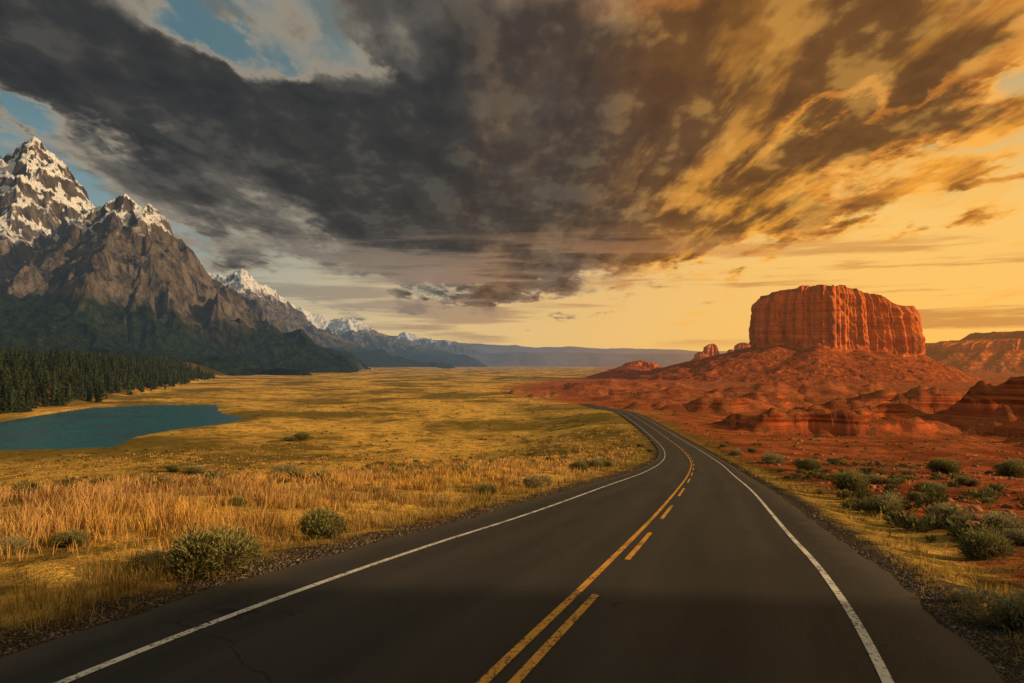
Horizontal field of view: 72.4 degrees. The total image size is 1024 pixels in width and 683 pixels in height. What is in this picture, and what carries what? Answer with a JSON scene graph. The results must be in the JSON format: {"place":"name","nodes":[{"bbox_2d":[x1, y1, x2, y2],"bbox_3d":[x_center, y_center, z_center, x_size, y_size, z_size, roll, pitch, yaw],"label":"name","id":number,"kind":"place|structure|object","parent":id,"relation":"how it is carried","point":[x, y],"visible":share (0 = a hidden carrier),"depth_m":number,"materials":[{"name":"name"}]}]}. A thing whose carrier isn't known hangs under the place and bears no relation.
{"place":"outdoors","nodes":[
{"label":"outdoors","id":0,"kind":"place"},
{"bbox_2d":[0,405,243,449],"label":"lake","id":1,"kind":"structure","parent":0,"point":[100,427],"depth_m":335.92,"materials":[{"name":"liquid"}]},
{"bbox_2d":[0,137,375,375],"bbox_3d":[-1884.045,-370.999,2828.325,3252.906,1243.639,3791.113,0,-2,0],"label":"snowy mountain","id":2,"kind":"structure","parent":0,"point":[122,274],"depth_m":2202.91,"materials":[{"name":"grey stone"}]},
{"bbox_2d":[207,268,488,368],"bbox_3d":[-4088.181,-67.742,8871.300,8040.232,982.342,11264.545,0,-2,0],"label":"mountain range","id":3,"kind":"structure","parent":0,"point":[366,344],"depth_m":5847.86,"materials":[{"name":"white stone"}]},
{"bbox_2d":[0,404,1004,682],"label":"road","id":4,"kind":"structure","parent":0,"point":[678,560],"depth_m":8.81,"materials":[{"name":"black asphalt"}]},
{"bbox_2d":[0,362,1023,682],"bbox_3d":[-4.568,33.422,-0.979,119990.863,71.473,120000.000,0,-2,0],"label":"ground","id":5,"kind":"structure","parent":0,"point":[492,404],"depth_m":230.05,"materials":[{"name":"yellow plant"}]},
{"bbox_2d":[0,534,34,555],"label":"sagebrush","id":6,"kind":"object","parent":5,"relation":"on","point":[23,542],"visible":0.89,"depth_m":11.49,"materials":[{"name":"green plant"}]},
{"bbox_2d":[51,529,89,547],"bbox_3d":[-7.701,3.434,12.247,0.633,0.337,0.644,2,-2,-42],"label":"sagebrush","id":7,"kind":"object","parent":5,"relation":"on","point":[66,538],"visible":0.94,"depth_m":12.16,"materials":[{"name":"green plant"}]},
{"bbox_2d":[0,346,214,413],"bbox_3d":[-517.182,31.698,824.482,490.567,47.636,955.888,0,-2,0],"label":"pine forest","id":8,"kind":"object","parent":5,"relation":"on","point":[17,361],"visible":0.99,"depth_m":608.11,"materials":[{"name":"green plant"}]},
{"bbox_2d":[126,545,171,572],"bbox_3d":[-5.575,3.429,10.938,0.905,0.422,0.814,1,-2,-33],"label":"sagebrush","id":9,"kind":"object","parent":5,"relation":"on","point":[154,553],"visible":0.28,"depth_m":10.88,"materials":[{"name":"green plant"}]},
{"bbox_2d":[165,463,181,471],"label":"sagebrush","id":10,"kind":"object","parent":5,"relation":"on","point":[171,467],"visible":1,"depth_m":155.89,"materials":[{"name":"green plant"}]},
{"bbox_2d":[183,464,207,473],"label":"sagebrush","id":11,"kind":"object","parent":5,"relation":"on","point":[193,469],"visible":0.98,"depth_m":153.50,"materials":[{"name":"green plant"}]},
{"bbox_2d":[158,518,263,582],"bbox_3d":[-4.416,3.084,10.349,1.444,0.870,1.248,0,-2,-13],"label":"sagebrush","id":12,"kind":"object","parent":5,"relation":"on","point":[204,548],"visible":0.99,"depth_m":10.16,"materials":[{"name":"green plant"}]},
{"bbox_2d":[228,495,246,505],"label":"sagebrush","id":13,"kind":"object","parent":5,"relation":"on","point":[239,500],"visible":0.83,"depth_m":19.82,"materials":[{"name":"green plant"}]},
{"bbox_2d":[270,463,298,473],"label":"sagebrush","id":14,"kind":"object","parent":5,"relation":"on","point":[282,467],"visible":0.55,"depth_m":58.44,"materials":[{"name":"green plant"}]},
{"bbox_2d":[283,434,298,440],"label":"sagebrush","id":15,"kind":"object","parent":5,"relation":"on","point":[292,437],"visible":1,"depth_m":249.75,"materials":[{"name":"green plant"}]},
{"bbox_2d":[294,430,310,440],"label":"sagebrush","id":16,"kind":"object","parent":5,"relation":"on","point":[303,435],"visible":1,"depth_m":251.60,"materials":[{"name":"green plant"}]},
{"bbox_2d":[297,505,351,540],"bbox_3d":[-3.911,3.751,14.521,1.085,0.772,1.234,2,-2,-45],"label":"sagebrush","id":17,"kind":"object","parent":5,"relation":"on","point":[328,524],"visible":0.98,"depth_m":14.35,"materials":[{"name":"green plant"}]},
{"bbox_2d":[372,486,385,492],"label":"sagebrush","id":18,"kind":"object","parent":5,"relation":"on","point":[379,489],"visible":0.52,"depth_m":26.21,"materials":[{"name":"green plant"}]},
{"bbox_2d":[472,482,497,495],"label":"sagebrush","id":19,"kind":"object","parent":5,"relation":"on","point":[485,487],"visible":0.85,"depth_m":28.21,"materials":[{"name":"green plant"}]},
{"bbox_2d":[0,415,1023,676],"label":"grass","id":20,"kind":"structure","parent":5,"relation":"on","point":[94,497],"depth_m":19.83,"materials":[{"name":"yellow plant"}]},
{"bbox_2d":[0,385,1023,543],"bbox_3d":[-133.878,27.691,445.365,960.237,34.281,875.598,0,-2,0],"label":"desert scrub","id":21,"kind":"object","parent":5,"relation":"on","point":[919,524],"visible":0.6,"depth_m":33.01,"materials":[{"name":"green plant"}]},
{"bbox_2d":[522,474,552,487],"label":"sagebrush","id":22,"kind":"object","parent":5,"relation":"on","point":[534,480],"visible":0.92,"depth_m":33.78,"materials":[{"name":"green plant"}]},
{"bbox_2d":[567,459,588,471],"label":"sagebrush","id":23,"kind":"object","parent":5,"relation":"on","point":[577,464],"visible":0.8,"depth_m":54.27,"materials":[{"name":"green plant"}]},
{"bbox_2d":[588,456,604,467],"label":"sagebrush","id":24,"kind":"object","parent":5,"relation":"on","point":[596,462],"visible":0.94,"depth_m":65.49,"materials":[{"name":"green plant"}]},
{"bbox_2d":[604,460,611,466],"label":"sagebrush","id":25,"kind":"object","parent":5,"relation":"on","point":[607,463],"visible":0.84,"depth_m":69.74,"materials":[{"name":"green plant"}]},
{"bbox_2d":[636,442,645,446],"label":"sagebrush","id":26,"kind":"object","parent":5,"relation":"on","point":[640,444],"visible":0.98,"depth_m":148.89,"materials":[{"name":"green plant"}]},
{"bbox_2d":[730,448,741,455],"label":"sagebrush","id":27,"kind":"object","parent":5,"relation":"on","point":[736,451],"visible":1,"depth_m":119.97,"materials":[{"name":"green plant"}]},
{"bbox_2d":[747,446,756,452],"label":"sagebrush","id":28,"kind":"object","parent":5,"relation":"on","point":[752,449],"visible":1,"depth_m":134.19,"materials":[{"name":"green plant"}]},
{"bbox_2d":[761,452,786,463],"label":"sagebrush","id":29,"kind":"object","parent":5,"relation":"on","point":[778,458],"visible":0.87,"depth_m":90.40,"materials":[{"name":"green plant"}]},
{"bbox_2d":[613,284,982,383],"bbox_3d":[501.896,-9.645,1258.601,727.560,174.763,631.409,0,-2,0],"label":"sandstone butte","id":30,"kind":"object","parent":5,"relation":"on","point":[843,334],"visible":0.94,"depth_m":1187.76,"materials":[{"name":"red"}]},
{"bbox_2d":[794,457,821,470],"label":"sagebrush","id":31,"kind":"object","parent":5,"relation":"on","point":[806,464],"visible":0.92,"depth_m":70.73,"materials":[{"name":"green plant"}]},
{"bbox_2d":[827,457,839,461],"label":"sagebrush","id":32,"kind":"object","parent":5,"relation":"on","point":[830,459],"visible":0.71,"depth_m":104.00,"materials":[{"name":"green plant"}]},
{"bbox_2d":[828,467,872,492],"bbox_3d":[17.818,7.355,36.935,2.198,1.527,2.563,-1,-2,30],"label":"sagebrush","id":33,"kind":"object","parent":5,"relation":"on","point":[847,480],"visible":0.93,"depth_m":36.48,"materials":[{"name":"green plant"}]},
{"bbox_2d":[704,412,1023,554],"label":"desert rocks","id":34,"kind":"object","parent":5,"relation":"on","point":[978,508],"visible":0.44,"depth_m":56.23,"materials":[{"name":"red stone"}]},
{"bbox_2d":[866,474,881,483],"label":"sagebrush","id":35,"kind":"object","parent":5,"relation":"on","point":[874,476],"visible":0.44,"depth_m":48.72,"materials":[{"name":"green plant"}]},
{"bbox_2d":[865,492,906,511],"bbox_3d":[13.638,5.880,25.403,1.451,0.803,1.725,0,-2,-6],"label":"sagebrush","id":36,"kind":"object","parent":5,"relation":"on","point":[896,503],"visible":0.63,"depth_m":25.24,"materials":[{"name":"green plant"}]},
{"bbox_2d":[899,468,916,474],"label":"sagebrush","id":37,"kind":"object","parent":5,"relation":"on","point":[905,471],"visible":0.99,"depth_m":64.89,"materials":[{"name":"green plant"}]},
{"bbox_2d":[906,491,925,501],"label":"sagebrush","id":38,"kind":"object","parent":5,"relation":"on","point":[911,495],"visible":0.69,"depth_m":30.09,"materials":[{"name":"green plant"}]},
{"bbox_2d":[923,480,948,492],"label":"sagebrush","id":39,"kind":"object","parent":5,"relation":"on","point":[940,485],"visible":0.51,"depth_m":38.96,"materials":[{"name":"green plant"}]},
{"bbox_2d":[927,455,963,474],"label":"sagebrush","id":40,"kind":"object","parent":5,"relation":"on","point":[946,467],"visible":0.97,"depth_m":67.10,"materials":[{"name":"green plant"}]},
{"bbox_2d":[921,502,972,524],"bbox_3d":[13.329,5.309,21.594,1.316,0.750,1.810,0,-2,-1],"label":"sagebrush","id":41,"kind":"object","parent":5,"relation":"on","point":[935,509],"visible":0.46,"depth_m":21.35,"materials":[{"name":"green plant"}]},
{"bbox_2d":[945,514,973,527],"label":"sagebrush","id":42,"kind":"object","parent":5,"relation":"on","point":[953,517],"visible":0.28,"depth_m":20.41,"materials":[{"name":"green plant"}]},
{"bbox_2d":[948,587,977,604],"bbox_3d":[6.486,3.645,10.037,0.408,0.222,0.416,-1,-2,37],"label":"sagebrush","id":43,"kind":"object","parent":5,"relation":"on","point":[954,592],"visible":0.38,"depth_m":10.04,"materials":[{"name":"green plant"}]},
{"bbox_2d":[953,475,980,486],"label":"sagebrush","id":44,"kind":"object","parent":5,"relation":"on","point":[967,481],"visible":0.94,"depth_m":45.73,"materials":[{"name":"green plant"}]},
{"bbox_2d":[924,331,1023,372],"bbox_3d":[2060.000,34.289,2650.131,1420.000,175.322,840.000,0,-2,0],"label":"sandstone mesa","id":45,"kind":"structure","parent":5,"relation":"on","point":[994,352],"depth_m":2457.87,"materials":[{"name":"red"}]},
{"bbox_2d":[951,583,1023,635],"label":"sagebrush","id":46,"kind":"object","parent":5,"relation":"on","point":[1012,612],"visible":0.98,"depth_m":8.69,"materials":[{"name":"green plant"}]},
{"bbox_2d":[954,525,1022,560],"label":"sagebrush","id":47,"kind":"object","parent":5,"relation":"on","point":[980,545],"visible":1,"depth_m":15.05,"materials":[{"name":"green plant"}]},
{"bbox_2d":[977,509,1023,532],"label":"sagebrush","id":48,"kind":"object","parent":5,"relation":"on","point":[1001,520],"visible":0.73,"depth_m":19.86,"materials":[{"name":"green plant"}]},
{"bbox_2d":[991,456,1023,478],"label":"sagebrush","id":49,"kind":"object","parent":5,"relation":"on","point":[1012,468],"visible":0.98,"depth_m":74.00,"materials":[{"name":"green plant"}]},
{"bbox_2d":[996,526,1023,544],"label":"sagebrush","id":50,"kind":"object","parent":5,"relation":"on","point":[1013,535],"visible":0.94,"depth_m":16.75,"materials":[{"name":"green plant"}]},
{"bbox_2d":[0,477,1023,682],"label":"gravel","id":51,"kind":"structure","parent":0,"point":[51,634],"depth_m":9.53,"materials":[{"name":"brown gravel"}]},
{"bbox_2d":[0,0,1023,350],"label":"sky","id":52,"kind":"structure","parent":0,"point":[602,174],"materials":[{"name":"grey"}]},
{"bbox_2d":[388,335,726,353],"bbox_3d":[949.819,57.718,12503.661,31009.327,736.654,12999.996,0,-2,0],"label":"distant hills","id":53,"kind":"structure","parent":0,"point":[485,348],"depth_m":14791.95,"materials":[{"name":"grey stone"}]},
{"bbox_2d":[457,352,694,366],"bbox_3d":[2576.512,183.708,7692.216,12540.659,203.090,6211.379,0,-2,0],"label":"distant hills","id":54,"kind":"structure","parent":0,"point":[586,359],"depth_m":8860.17,"materials":[{"name":"grey stone"}]},
{"bbox_2d":[587,360,669,377],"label":"red hill","id":55,"kind":"structure","parent":0,"point":[634,367],"depth_m":1466.50,"materials":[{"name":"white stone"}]},
{"bbox_2d":[691,342,750,360],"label":"rock spires","id":56,"kind":"object","parent":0,"point":[710,350],"visible":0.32,"depth_m":2220.33,"materials":[{"name":"red stone"}]}
]}

